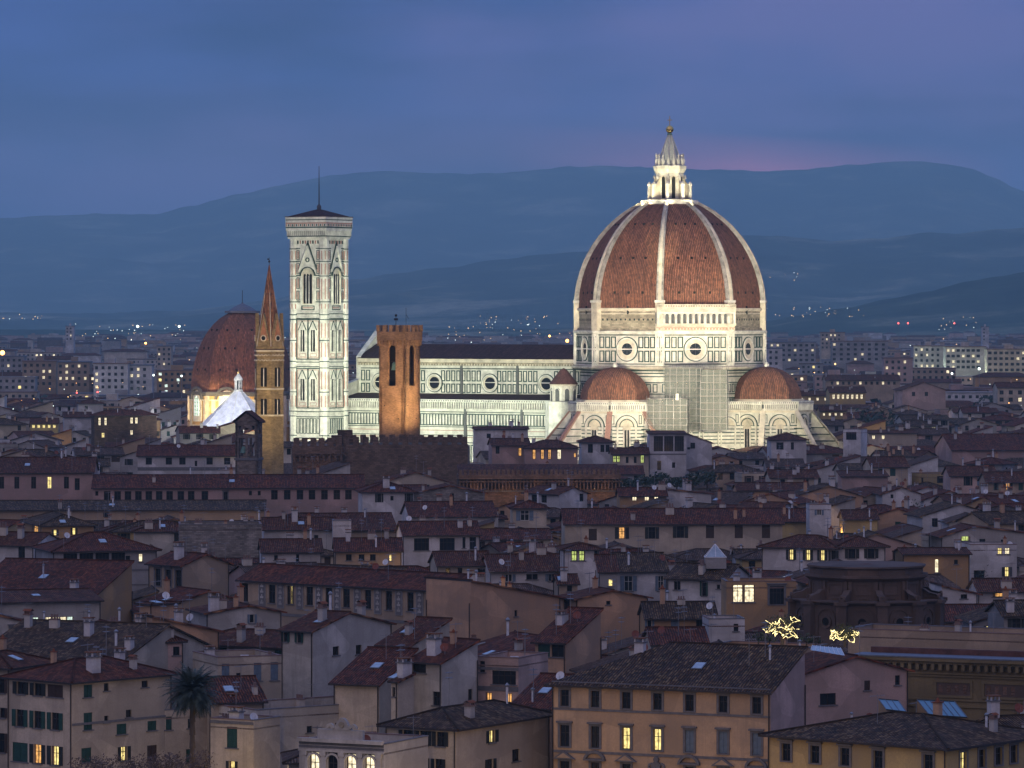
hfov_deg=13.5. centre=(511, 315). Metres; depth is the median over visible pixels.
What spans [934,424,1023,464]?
house
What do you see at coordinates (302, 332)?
window
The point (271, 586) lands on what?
window
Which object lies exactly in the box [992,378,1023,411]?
house
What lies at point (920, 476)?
house
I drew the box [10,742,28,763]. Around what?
window
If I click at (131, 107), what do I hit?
sky
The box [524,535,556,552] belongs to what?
house
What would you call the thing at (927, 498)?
house
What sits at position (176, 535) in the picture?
window
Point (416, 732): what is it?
window
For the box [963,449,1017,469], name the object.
house
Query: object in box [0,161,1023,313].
hills
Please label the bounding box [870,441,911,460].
house
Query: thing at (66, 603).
house
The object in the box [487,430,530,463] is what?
house
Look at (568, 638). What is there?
house
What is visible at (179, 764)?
bush
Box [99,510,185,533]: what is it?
house
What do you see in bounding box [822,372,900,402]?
house
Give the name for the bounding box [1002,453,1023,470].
house
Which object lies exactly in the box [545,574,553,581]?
window
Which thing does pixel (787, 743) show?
window
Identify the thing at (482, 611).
house
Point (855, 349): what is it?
apartment block
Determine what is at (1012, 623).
window
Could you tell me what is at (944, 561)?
house
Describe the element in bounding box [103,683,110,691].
window
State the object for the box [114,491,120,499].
window
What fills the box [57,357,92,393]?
apartment block
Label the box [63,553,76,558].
window
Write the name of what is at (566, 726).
window
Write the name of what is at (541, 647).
window
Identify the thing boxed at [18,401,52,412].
house
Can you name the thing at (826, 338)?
apartment block
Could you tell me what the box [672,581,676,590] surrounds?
window
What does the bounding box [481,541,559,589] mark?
house
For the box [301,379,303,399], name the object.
window
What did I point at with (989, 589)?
house
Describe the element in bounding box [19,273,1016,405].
lights
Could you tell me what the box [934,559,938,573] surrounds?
window
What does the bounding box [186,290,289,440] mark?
church
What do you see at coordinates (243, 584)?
window
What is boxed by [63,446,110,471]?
house
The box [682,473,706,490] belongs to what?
shrub
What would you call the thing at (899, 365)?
apartment block
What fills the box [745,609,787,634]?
house
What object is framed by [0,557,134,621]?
house
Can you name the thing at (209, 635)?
house
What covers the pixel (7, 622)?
house
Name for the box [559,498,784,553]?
house
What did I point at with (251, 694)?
house
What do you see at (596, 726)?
window
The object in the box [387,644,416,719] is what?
house
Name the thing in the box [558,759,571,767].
window
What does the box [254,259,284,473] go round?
bell tower
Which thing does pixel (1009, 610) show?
house
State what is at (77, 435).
house
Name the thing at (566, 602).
window
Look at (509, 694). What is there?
window
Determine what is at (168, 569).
window
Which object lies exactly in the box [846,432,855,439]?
window
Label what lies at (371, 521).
house
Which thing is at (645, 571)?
house
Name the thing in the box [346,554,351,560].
window
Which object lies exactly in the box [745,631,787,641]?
house
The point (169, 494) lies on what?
window
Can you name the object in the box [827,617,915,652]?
house
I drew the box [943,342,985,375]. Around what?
apartment block
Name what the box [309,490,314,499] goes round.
window
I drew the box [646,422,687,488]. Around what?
house
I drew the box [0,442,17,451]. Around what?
house
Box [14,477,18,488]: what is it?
window
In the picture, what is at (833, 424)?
house
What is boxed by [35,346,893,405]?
distant trees
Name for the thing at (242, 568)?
house
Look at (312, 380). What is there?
window
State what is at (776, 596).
window
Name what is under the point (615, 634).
house
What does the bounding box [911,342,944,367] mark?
apartment block
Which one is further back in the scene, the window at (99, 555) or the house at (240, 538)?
the house at (240, 538)
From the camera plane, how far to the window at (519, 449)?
1117.67 m
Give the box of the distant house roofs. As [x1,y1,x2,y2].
[0,396,1023,622]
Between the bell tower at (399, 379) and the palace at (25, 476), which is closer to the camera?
the palace at (25, 476)
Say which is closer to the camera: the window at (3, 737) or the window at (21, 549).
the window at (3, 737)
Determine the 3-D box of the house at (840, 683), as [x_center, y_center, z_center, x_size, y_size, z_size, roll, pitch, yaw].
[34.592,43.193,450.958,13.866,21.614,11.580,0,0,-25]
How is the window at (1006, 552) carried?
in the house at (997, 557)
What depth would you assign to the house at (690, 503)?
816.38 m
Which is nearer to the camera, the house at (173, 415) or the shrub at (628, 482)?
the shrub at (628, 482)
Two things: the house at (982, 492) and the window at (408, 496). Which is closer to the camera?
the window at (408, 496)
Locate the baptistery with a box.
[199,371,254,429]
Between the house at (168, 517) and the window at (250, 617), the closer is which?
the window at (250, 617)
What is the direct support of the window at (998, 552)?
in the house at (997, 557)
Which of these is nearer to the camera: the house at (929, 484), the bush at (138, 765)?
the bush at (138, 765)
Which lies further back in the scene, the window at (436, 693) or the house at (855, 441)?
the house at (855, 441)
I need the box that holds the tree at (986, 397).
[973,395,992,405]
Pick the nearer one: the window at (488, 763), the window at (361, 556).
the window at (488, 763)
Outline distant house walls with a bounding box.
[0,396,1023,625]
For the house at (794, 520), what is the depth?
761.16 m
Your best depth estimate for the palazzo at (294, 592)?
580.41 m
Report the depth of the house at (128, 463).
1107.80 m
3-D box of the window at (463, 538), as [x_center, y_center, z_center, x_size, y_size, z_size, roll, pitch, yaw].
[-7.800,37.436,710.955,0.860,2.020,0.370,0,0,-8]
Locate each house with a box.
[0,414,28,438]
[0,435,25,456]
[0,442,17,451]
[0,492,266,520]
[0,518,59,561]
[0,519,20,530]
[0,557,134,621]
[0,586,21,635]
[0,588,103,620]
[0,609,217,671]
[0,625,179,767]
[0,634,59,767]
[16,420,59,431]
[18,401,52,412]
[18,434,66,452]
[18,515,95,528]
[20,494,97,537]
[21,442,54,455]
[29,414,59,432]
[30,531,161,590]
[42,447,74,456]
[62,408,91,430]
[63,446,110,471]
[69,425,90,443]
[70,438,124,471]
[76,396,104,413]
[83,603,107,620]
[89,406,158,446]
[94,504,128,530]
[97,436,145,454]
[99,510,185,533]
[103,405,121,410]
[109,505,185,539]
[109,601,145,621]
[117,440,153,473]
[124,397,159,413]
[129,518,178,556]
[130,572,232,622]
[132,593,224,649]
[134,580,180,618]
[135,511,206,520]
[136,435,234,473]
[142,604,187,698]
[144,537,233,595]
[149,406,180,426]
[154,413,161,437]
[160,420,178,442]
[164,685,206,767]
[169,398,186,410]
[178,512,261,557]
[179,420,220,443]
[180,437,206,444]
[185,582,286,629]
[188,502,264,520]
[191,542,259,564]
[192,630,281,698]
[195,539,234,564]
[199,432,231,444]
[201,665,267,767]
[210,698,280,767]
[218,464,264,473]
[219,609,310,653]
[219,682,338,767]
[220,429,253,437]
[229,552,318,594]
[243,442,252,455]
[243,508,267,521]
[257,528,323,562]
[261,506,335,549]
[276,583,396,698]
[278,499,319,516]
[280,726,376,767]
[297,456,350,473]
[298,507,395,536]
[318,559,406,569]
[322,530,332,563]
[328,635,418,732]
[332,519,351,550]
[332,519,403,565]
[354,473,417,524]
[361,559,428,570]
[374,458,452,485]
[374,607,452,653]
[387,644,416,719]
[394,515,482,566]
[400,488,497,526]
[408,622,480,712]
[414,475,487,500]
[424,561,565,640]
[427,541,489,581]
[469,506,494,527]
[470,568,501,584]
[471,617,515,646]
[472,419,528,461]
[478,620,537,655]
[478,629,548,702]
[480,517,553,547]
[480,535,542,552]
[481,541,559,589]
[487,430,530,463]
[492,571,552,594]
[498,534,558,552]
[506,489,549,527]
[508,629,618,657]
[511,668,575,767]
[521,431,580,463]
[521,469,590,508]
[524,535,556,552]
[530,593,603,672]
[546,500,611,532]
[551,549,580,594]
[555,520,604,589]
[557,572,653,643]
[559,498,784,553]
[569,630,663,672]
[576,430,614,463]
[584,535,668,559]
[594,548,619,589]
[595,477,651,507]
[601,616,642,654]
[608,442,649,476]
[610,536,669,600]
[615,470,667,507]
[629,434,646,446]
[637,581,717,633]
[640,606,709,649]
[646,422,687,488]
[661,497,717,507]
[663,540,752,614]
[666,476,714,507]
[667,544,743,562]
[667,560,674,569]
[684,624,723,642]
[686,434,714,473]
[697,456,763,489]
[702,595,744,642]
[707,484,753,504]
[716,495,752,507]
[721,566,795,629]
[724,622,827,652]
[729,461,762,470]
[731,470,809,497]
[731,533,791,569]
[735,461,774,481]
[736,484,798,507]
[739,478,816,507]
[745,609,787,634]
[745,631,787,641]
[752,548,842,584]
[756,518,842,571]
[758,694,1023,767]
[762,445,805,471]
[764,425,808,462]
[764,458,819,485]
[781,498,805,537]
[794,476,865,507]
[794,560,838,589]
[801,386,825,403]
[802,488,855,535]
[805,624,914,724]
[806,433,842,462]
[806,493,831,536]
[808,454,860,482]
[816,403,847,418]
[821,413,843,433]
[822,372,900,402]
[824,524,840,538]
[825,385,866,403]
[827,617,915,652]
[833,419,885,439]
[834,519,890,560]
[836,462,889,489]
[836,519,920,560]
[837,491,879,532]
[839,454,865,462]
[842,413,866,428]
[843,419,866,456]
[846,407,886,418]
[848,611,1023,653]
[850,701,916,717]
[853,524,922,545]
[855,499,903,513]
[858,402,894,423]
[861,447,909,486]
[867,425,917,447]
[867,441,886,455]
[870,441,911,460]
[873,469,923,507]
[878,495,924,529]
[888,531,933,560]
[892,381,945,409]
[892,405,926,422]
[892,526,972,589]
[893,414,942,429]
[896,410,949,429]
[896,439,936,458]
[903,421,950,440]
[903,494,982,532]
[904,471,942,488]
[911,465,942,485]
[921,474,959,506]
[922,519,944,546]
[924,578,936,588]
[925,518,1023,557]
[930,486,1014,503]
[930,568,982,603]
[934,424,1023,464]
[935,406,961,416]
[941,456,995,493]
[953,415,998,433]
[954,483,1012,503]
[954,501,1023,530]
[954,588,1017,626]
[958,406,991,417]
[958,422,992,433]
[962,530,1016,579]
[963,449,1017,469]
[963,483,1023,507]
[966,563,1023,602]
[975,694,1023,727]
[977,465,1023,493]
[979,413,1018,432]
[984,586,1023,627]
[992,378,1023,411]
[999,417,1023,432]
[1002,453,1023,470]
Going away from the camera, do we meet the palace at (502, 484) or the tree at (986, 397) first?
the palace at (502, 484)
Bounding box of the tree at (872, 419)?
[866,417,890,425]
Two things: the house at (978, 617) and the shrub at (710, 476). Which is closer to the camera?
the house at (978, 617)
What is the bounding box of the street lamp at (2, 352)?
[0,350,4,390]
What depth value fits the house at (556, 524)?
813.03 m
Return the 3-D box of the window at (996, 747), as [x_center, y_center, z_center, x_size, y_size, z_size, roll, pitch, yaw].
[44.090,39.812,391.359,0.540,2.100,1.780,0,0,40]
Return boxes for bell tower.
[232,410,265,473]
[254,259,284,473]
[285,183,352,440]
[376,314,422,441]
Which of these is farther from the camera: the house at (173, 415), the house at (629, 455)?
the house at (173, 415)
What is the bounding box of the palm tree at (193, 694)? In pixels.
[158,661,221,767]
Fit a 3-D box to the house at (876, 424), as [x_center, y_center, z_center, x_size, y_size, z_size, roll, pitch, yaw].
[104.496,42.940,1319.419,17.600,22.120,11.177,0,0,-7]
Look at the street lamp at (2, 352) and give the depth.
2299.90 m
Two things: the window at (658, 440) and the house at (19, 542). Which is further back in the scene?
the window at (658, 440)
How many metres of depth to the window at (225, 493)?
855.07 m
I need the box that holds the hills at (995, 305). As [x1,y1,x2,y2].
[0,272,1023,337]
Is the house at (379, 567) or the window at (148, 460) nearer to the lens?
the house at (379, 567)
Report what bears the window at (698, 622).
in the house at (662, 612)
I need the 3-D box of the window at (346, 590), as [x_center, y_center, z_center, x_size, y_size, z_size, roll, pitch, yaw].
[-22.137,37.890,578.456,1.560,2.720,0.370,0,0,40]
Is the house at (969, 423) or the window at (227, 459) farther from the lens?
the house at (969, 423)
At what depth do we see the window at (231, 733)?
448.72 m
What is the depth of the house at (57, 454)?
1014.56 m
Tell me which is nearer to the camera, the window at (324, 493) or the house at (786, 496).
the house at (786, 496)
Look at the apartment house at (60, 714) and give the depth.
453.76 m
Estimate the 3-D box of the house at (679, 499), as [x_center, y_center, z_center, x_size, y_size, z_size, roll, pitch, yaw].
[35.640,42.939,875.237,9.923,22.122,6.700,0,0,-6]
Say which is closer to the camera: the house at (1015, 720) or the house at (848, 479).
the house at (1015, 720)
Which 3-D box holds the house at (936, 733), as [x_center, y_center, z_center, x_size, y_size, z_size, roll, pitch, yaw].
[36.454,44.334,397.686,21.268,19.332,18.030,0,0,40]
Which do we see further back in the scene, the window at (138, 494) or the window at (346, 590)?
the window at (138, 494)
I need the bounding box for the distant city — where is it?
[0,331,1023,410]
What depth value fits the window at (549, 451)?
1113.31 m
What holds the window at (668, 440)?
in the house at (667, 449)
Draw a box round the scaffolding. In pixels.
[646,364,728,443]
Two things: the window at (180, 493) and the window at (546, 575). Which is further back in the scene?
the window at (180, 493)
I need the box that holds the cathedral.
[348,116,838,463]
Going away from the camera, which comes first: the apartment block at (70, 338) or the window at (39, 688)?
the window at (39, 688)
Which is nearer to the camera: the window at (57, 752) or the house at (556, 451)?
the window at (57, 752)
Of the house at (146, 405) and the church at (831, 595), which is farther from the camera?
the house at (146, 405)
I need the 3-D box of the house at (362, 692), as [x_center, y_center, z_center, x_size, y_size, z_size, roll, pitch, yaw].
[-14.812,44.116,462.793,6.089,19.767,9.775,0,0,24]
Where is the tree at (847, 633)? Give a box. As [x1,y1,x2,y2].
[830,623,860,646]
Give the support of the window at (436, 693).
in the house at (435, 660)
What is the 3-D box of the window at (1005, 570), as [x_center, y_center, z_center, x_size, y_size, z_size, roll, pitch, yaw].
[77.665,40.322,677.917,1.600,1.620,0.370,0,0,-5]
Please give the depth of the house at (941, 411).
1634.08 m
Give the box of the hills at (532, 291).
[0,228,1023,329]
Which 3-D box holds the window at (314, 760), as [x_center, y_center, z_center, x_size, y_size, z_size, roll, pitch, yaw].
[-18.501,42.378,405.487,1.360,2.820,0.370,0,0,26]
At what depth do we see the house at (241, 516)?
816.80 m
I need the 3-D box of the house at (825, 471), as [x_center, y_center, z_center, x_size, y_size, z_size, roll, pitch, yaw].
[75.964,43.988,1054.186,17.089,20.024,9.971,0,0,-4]
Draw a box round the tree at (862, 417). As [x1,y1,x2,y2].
[850,408,895,424]
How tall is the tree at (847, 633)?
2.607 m
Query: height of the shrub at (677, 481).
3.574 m
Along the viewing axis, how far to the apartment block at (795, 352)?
3000.00 m
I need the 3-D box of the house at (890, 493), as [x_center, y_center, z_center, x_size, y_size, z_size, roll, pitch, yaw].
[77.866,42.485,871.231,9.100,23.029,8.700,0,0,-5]
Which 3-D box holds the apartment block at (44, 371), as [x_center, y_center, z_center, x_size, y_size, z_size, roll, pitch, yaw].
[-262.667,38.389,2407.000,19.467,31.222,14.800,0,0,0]
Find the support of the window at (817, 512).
in the house at (818, 513)
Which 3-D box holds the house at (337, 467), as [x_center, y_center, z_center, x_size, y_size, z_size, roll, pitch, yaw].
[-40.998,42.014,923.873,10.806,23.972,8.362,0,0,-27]
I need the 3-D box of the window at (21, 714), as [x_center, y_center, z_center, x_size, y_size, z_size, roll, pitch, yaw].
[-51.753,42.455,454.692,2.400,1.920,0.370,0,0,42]
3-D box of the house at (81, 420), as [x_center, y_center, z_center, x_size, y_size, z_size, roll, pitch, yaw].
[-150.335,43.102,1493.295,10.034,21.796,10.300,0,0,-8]
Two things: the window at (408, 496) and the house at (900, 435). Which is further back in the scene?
the house at (900, 435)
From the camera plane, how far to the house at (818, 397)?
1782.58 m
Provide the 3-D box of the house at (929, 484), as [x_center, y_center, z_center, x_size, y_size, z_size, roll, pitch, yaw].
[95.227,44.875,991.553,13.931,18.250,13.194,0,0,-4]
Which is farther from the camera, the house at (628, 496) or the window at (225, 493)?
the house at (628, 496)
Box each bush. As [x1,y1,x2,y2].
[67,756,105,767]
[85,754,116,767]
[99,754,136,767]
[124,753,162,767]
[145,751,174,767]
[160,751,196,767]
[187,749,214,767]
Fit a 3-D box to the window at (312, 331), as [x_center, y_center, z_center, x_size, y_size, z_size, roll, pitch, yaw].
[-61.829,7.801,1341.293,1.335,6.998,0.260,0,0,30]
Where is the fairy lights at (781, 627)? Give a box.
[763,616,799,637]
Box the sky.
[0,0,1023,217]
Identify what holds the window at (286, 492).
in the palace at (325, 492)
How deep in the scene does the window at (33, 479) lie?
868.53 m
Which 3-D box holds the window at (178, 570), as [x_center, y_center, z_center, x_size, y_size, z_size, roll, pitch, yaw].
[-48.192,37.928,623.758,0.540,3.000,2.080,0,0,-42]
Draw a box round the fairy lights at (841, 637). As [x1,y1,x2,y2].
[830,630,858,640]
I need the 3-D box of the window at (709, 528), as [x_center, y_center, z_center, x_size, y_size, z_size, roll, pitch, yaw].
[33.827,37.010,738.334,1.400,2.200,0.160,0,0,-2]
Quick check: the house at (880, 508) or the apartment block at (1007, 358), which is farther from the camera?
the apartment block at (1007, 358)
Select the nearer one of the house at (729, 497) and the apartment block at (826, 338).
the house at (729, 497)
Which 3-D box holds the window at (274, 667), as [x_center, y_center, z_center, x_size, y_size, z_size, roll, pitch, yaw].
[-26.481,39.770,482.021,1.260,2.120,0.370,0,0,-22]
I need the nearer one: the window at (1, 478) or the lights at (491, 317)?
the window at (1, 478)
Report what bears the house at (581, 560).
on the ground
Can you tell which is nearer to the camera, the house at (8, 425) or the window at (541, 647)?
the window at (541, 647)
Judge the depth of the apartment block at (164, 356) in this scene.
3000.00 m
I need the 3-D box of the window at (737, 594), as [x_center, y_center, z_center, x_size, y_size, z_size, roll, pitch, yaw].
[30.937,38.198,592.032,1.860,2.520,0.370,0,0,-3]
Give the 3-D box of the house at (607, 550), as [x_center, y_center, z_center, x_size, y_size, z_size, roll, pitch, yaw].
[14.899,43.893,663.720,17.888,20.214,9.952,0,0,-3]
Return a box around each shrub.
[620,478,643,486]
[635,474,657,486]
[650,471,671,484]
[667,476,688,488]
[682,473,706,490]
[699,470,718,490]
[751,632,764,643]
[762,635,776,643]
[798,633,813,645]
[809,636,823,645]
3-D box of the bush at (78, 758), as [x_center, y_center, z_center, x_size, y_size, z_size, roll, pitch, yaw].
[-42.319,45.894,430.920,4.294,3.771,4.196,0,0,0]
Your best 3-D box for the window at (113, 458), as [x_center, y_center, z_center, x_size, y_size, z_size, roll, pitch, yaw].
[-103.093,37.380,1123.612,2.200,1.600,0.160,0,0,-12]
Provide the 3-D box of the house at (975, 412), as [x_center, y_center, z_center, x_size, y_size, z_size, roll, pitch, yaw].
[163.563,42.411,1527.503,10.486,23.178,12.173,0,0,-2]
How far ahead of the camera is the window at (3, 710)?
467.97 m
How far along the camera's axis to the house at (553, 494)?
874.92 m
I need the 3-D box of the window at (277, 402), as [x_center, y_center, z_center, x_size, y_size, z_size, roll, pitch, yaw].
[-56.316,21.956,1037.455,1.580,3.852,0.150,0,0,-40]
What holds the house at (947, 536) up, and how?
on the ground
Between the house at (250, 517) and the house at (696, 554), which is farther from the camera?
the house at (250, 517)
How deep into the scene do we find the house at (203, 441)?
1150.16 m
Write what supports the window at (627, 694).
in the palazzo at (674, 704)
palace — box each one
[0,442,99,499]
[91,466,364,516]
[291,430,469,485]
[297,716,428,767]
[457,464,622,507]
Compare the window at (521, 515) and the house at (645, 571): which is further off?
the window at (521, 515)
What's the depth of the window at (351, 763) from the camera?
404.00 m
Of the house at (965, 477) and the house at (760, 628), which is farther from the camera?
the house at (965, 477)
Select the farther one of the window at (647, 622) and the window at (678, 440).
the window at (678, 440)
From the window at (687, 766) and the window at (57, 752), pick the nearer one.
the window at (687, 766)
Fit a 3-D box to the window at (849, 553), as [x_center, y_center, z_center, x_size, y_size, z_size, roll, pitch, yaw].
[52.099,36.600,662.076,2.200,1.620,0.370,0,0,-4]
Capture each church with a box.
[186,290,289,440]
[785,561,947,645]
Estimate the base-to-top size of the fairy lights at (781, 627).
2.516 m
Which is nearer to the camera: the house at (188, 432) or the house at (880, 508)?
the house at (880, 508)
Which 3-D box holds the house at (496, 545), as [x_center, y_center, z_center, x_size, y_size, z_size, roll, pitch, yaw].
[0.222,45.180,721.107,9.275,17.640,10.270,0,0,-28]
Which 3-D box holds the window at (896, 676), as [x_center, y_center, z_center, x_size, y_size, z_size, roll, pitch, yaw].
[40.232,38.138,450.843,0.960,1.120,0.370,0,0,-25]
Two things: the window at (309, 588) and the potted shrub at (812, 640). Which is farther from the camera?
the window at (309, 588)
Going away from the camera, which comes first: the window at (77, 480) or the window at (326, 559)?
the window at (326, 559)
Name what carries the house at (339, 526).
on the ground
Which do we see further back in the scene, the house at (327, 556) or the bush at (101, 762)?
the house at (327, 556)
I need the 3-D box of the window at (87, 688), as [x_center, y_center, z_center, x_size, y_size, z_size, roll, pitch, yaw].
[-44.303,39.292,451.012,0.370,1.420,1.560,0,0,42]
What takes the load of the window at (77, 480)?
in the palace at (25, 476)
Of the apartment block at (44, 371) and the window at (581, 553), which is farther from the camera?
the apartment block at (44, 371)
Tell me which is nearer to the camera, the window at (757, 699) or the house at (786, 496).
the window at (757, 699)
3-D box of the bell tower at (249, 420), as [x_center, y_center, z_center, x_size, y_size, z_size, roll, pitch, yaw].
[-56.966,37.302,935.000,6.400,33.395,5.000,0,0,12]
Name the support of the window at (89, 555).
in the house at (97, 545)
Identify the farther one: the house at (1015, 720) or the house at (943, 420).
the house at (943, 420)
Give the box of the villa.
[376,672,551,767]
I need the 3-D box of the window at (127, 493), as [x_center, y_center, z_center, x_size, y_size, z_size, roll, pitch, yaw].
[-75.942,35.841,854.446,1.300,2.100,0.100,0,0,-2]
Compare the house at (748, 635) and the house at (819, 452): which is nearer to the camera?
the house at (748, 635)
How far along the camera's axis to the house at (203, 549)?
680.51 m
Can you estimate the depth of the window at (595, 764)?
421.95 m
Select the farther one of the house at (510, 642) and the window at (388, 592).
the window at (388, 592)
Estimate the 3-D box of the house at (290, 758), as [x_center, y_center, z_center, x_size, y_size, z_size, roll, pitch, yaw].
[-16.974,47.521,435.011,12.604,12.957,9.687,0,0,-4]
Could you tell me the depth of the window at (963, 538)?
714.78 m
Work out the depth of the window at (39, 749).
453.02 m
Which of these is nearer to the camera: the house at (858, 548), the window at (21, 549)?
the house at (858, 548)
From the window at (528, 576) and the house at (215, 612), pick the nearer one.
the house at (215, 612)
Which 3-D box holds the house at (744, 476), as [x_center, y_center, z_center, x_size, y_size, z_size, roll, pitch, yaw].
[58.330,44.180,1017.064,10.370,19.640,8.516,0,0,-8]
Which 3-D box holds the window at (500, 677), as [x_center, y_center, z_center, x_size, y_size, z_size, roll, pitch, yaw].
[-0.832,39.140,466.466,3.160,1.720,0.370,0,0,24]
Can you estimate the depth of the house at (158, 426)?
1446.44 m
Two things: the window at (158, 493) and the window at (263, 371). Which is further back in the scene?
the window at (263, 371)
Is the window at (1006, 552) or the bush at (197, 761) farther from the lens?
the window at (1006, 552)
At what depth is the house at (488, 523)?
742.96 m
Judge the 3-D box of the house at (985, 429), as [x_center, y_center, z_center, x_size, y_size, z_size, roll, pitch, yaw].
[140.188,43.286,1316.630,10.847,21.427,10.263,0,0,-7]
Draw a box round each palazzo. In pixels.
[235,553,472,632]
[543,621,808,767]
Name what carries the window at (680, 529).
in the house at (671, 529)
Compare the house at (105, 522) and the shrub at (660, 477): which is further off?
the shrub at (660, 477)
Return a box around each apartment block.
[0,352,26,371]
[22,356,58,393]
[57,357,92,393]
[66,323,74,352]
[93,358,130,396]
[130,360,154,394]
[157,342,172,369]
[767,344,782,369]
[768,338,815,370]
[819,329,844,362]
[830,337,888,372]
[881,353,913,382]
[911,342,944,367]
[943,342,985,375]
[981,324,988,347]
[984,345,1023,373]
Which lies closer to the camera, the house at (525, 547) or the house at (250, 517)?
the house at (525, 547)
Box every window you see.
[0,477,3,488]
[0,679,6,694]
[0,708,6,718]
[0,733,6,753]
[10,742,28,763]
[12,681,27,695]
[12,709,26,727]
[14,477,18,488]
[19,547,24,557]
[29,710,44,729]
[29,744,44,764]
[30,683,44,696]
[31,477,35,488]
[45,684,63,698]
[47,477,51,488]
[47,712,62,731]
[47,745,62,766]
[52,529,58,535]
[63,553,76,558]
[64,477,68,488]
[71,528,76,534]
[75,478,79,489]
[79,552,93,558]
[80,748,90,763]
[82,684,93,698]
[82,712,93,731]
[95,552,109,558]
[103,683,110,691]
[104,491,109,499]
[111,456,119,461]
[111,552,124,559]
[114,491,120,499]
[115,723,128,735]
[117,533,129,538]
[118,746,130,761]
[125,459,132,464]
[125,491,130,499]
[125,710,133,718]
[135,491,141,499]
[138,554,143,562]
[140,681,149,688]
[146,458,151,464]
[146,491,151,499]
[146,721,158,731]
[146,745,155,762]
[152,566,161,586]
[156,491,161,499]
[162,566,171,587]
[164,717,173,730]
[166,458,171,464]
[166,491,172,499]
[172,567,182,587]
[172,646,181,656]
[174,533,178,540]
[178,491,183,499]
[179,458,185,464]
[183,434,189,438]
[185,749,196,763]
[188,491,193,499]
[202,491,207,498]
[206,458,212,464]
[222,490,228,498]
[222,664,228,674]
[224,457,229,464]
[225,728,238,749]
[226,761,236,767]
[242,582,248,602]
[247,614,256,623]
[254,663,262,681]
[261,367,266,386]
[261,399,266,414]
[267,584,275,603]
[269,662,279,680]
[271,490,277,499]
[275,367,279,386]
[275,399,279,414]
[282,632,289,642]
[284,490,289,499]
[286,585,294,604]
[295,633,302,643]
[297,490,302,499]
[301,330,303,351]
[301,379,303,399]
[304,274,311,303]
[305,586,312,605]
[305,726,313,733]
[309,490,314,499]
[310,751,318,767]
[311,330,314,351]
[311,379,314,400]
[321,490,327,499]
[324,557,329,563]
[325,587,332,607]
[329,752,337,767]
[332,330,333,351]
[332,379,333,399]
[332,646,340,656]
[334,274,338,303]
[334,490,339,499]
[339,330,340,350]
[339,379,340,399]
[341,588,350,608]
[345,490,351,499]
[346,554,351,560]
[347,753,355,767]
[355,645,360,655]
[359,554,363,560]
[364,589,371,609]
[366,754,373,767]
[370,554,375,560]
[375,494,382,501]
[384,590,392,610]
[398,730,414,734]
[405,493,412,500]
[406,591,413,611]
[413,664,426,674]
[414,538,429,550]
[415,731,430,746]
[431,690,440,706]
[431,759,444,767]
[432,732,447,747]
[439,537,454,550]
[461,537,466,548]
[468,536,476,549]
[468,689,474,700]
[478,661,485,673]
[485,758,496,767]
[486,692,491,699]
[486,729,498,744]
[490,670,516,685]
[502,574,515,582]
[508,693,511,701]
[511,749,521,762]
[516,510,532,520]
[518,448,521,455]
[526,574,538,579]
[532,450,535,458]
[532,495,536,501]
[538,644,549,657]
[540,450,543,458]
[542,495,546,502]
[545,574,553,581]
[548,450,551,458]
[550,645,563,657]
[556,721,572,747]
[557,450,560,458]
[558,687,571,707]
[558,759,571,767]
[564,599,569,609]
[566,586,572,591]
[570,551,577,561]
[578,551,585,561]
[587,688,601,708]
[587,722,602,748]
[587,758,601,767]
[588,444,592,452]
[589,529,596,539]
[607,579,614,586]
[615,527,628,538]
[618,689,632,709]
[618,723,633,750]
[620,576,636,591]
[620,762,632,767]
[640,455,643,462]
[645,527,658,538]
[645,620,653,625]
[649,690,663,710]
[649,725,664,751]
[654,436,662,450]
[655,576,665,591]
[657,461,660,469]
[664,436,672,450]
[671,620,677,625]
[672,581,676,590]
[673,526,687,537]
[674,436,683,450]
[681,726,696,753]
[682,762,695,767]
[683,692,696,712]
[690,443,694,448]
[696,620,701,625]
[700,581,707,596]
[706,525,713,537]
[714,727,730,754]
[715,693,729,713]
[718,473,722,479]
[731,585,743,602]
[735,525,742,537]
[744,476,753,481]
[744,585,755,602]
[748,694,762,714]
[748,729,764,756]
[749,561,754,568]
[762,525,769,537]
[767,583,786,604]
[776,442,783,449]
[777,739,793,762]
[786,549,795,560]
[803,550,812,560]
[806,741,822,764]
[815,510,823,514]
[817,550,826,560]
[818,693,837,706]
[828,550,838,560]
[836,743,852,767]
[845,549,858,558]
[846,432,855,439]
[863,680,871,691]
[864,549,877,558]
[869,746,885,767]
[890,469,894,475]
[894,675,901,685]
[919,750,935,767]
[932,518,937,526]
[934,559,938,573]
[937,476,942,482]
[959,594,968,599]
[959,748,970,767]
[961,536,971,541]
[964,477,971,485]
[974,570,983,577]
[977,746,989,767]
[991,589,1001,597]
[993,744,1004,766]
[996,548,1003,554]
[1002,567,1011,576]
[1003,483,1012,489]
[1004,548,1010,554]
[1008,619,1023,627]
[1008,742,1019,764]
[1018,525,1023,530]
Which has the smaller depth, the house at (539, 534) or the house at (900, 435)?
the house at (539, 534)
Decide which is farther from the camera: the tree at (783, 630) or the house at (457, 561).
the house at (457, 561)
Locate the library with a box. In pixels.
[854,646,1023,719]
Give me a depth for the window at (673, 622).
551.80 m
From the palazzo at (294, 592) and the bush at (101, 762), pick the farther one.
the palazzo at (294, 592)
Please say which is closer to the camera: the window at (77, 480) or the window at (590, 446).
the window at (77, 480)
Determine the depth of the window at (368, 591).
576.17 m
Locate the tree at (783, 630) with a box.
[763,614,801,644]

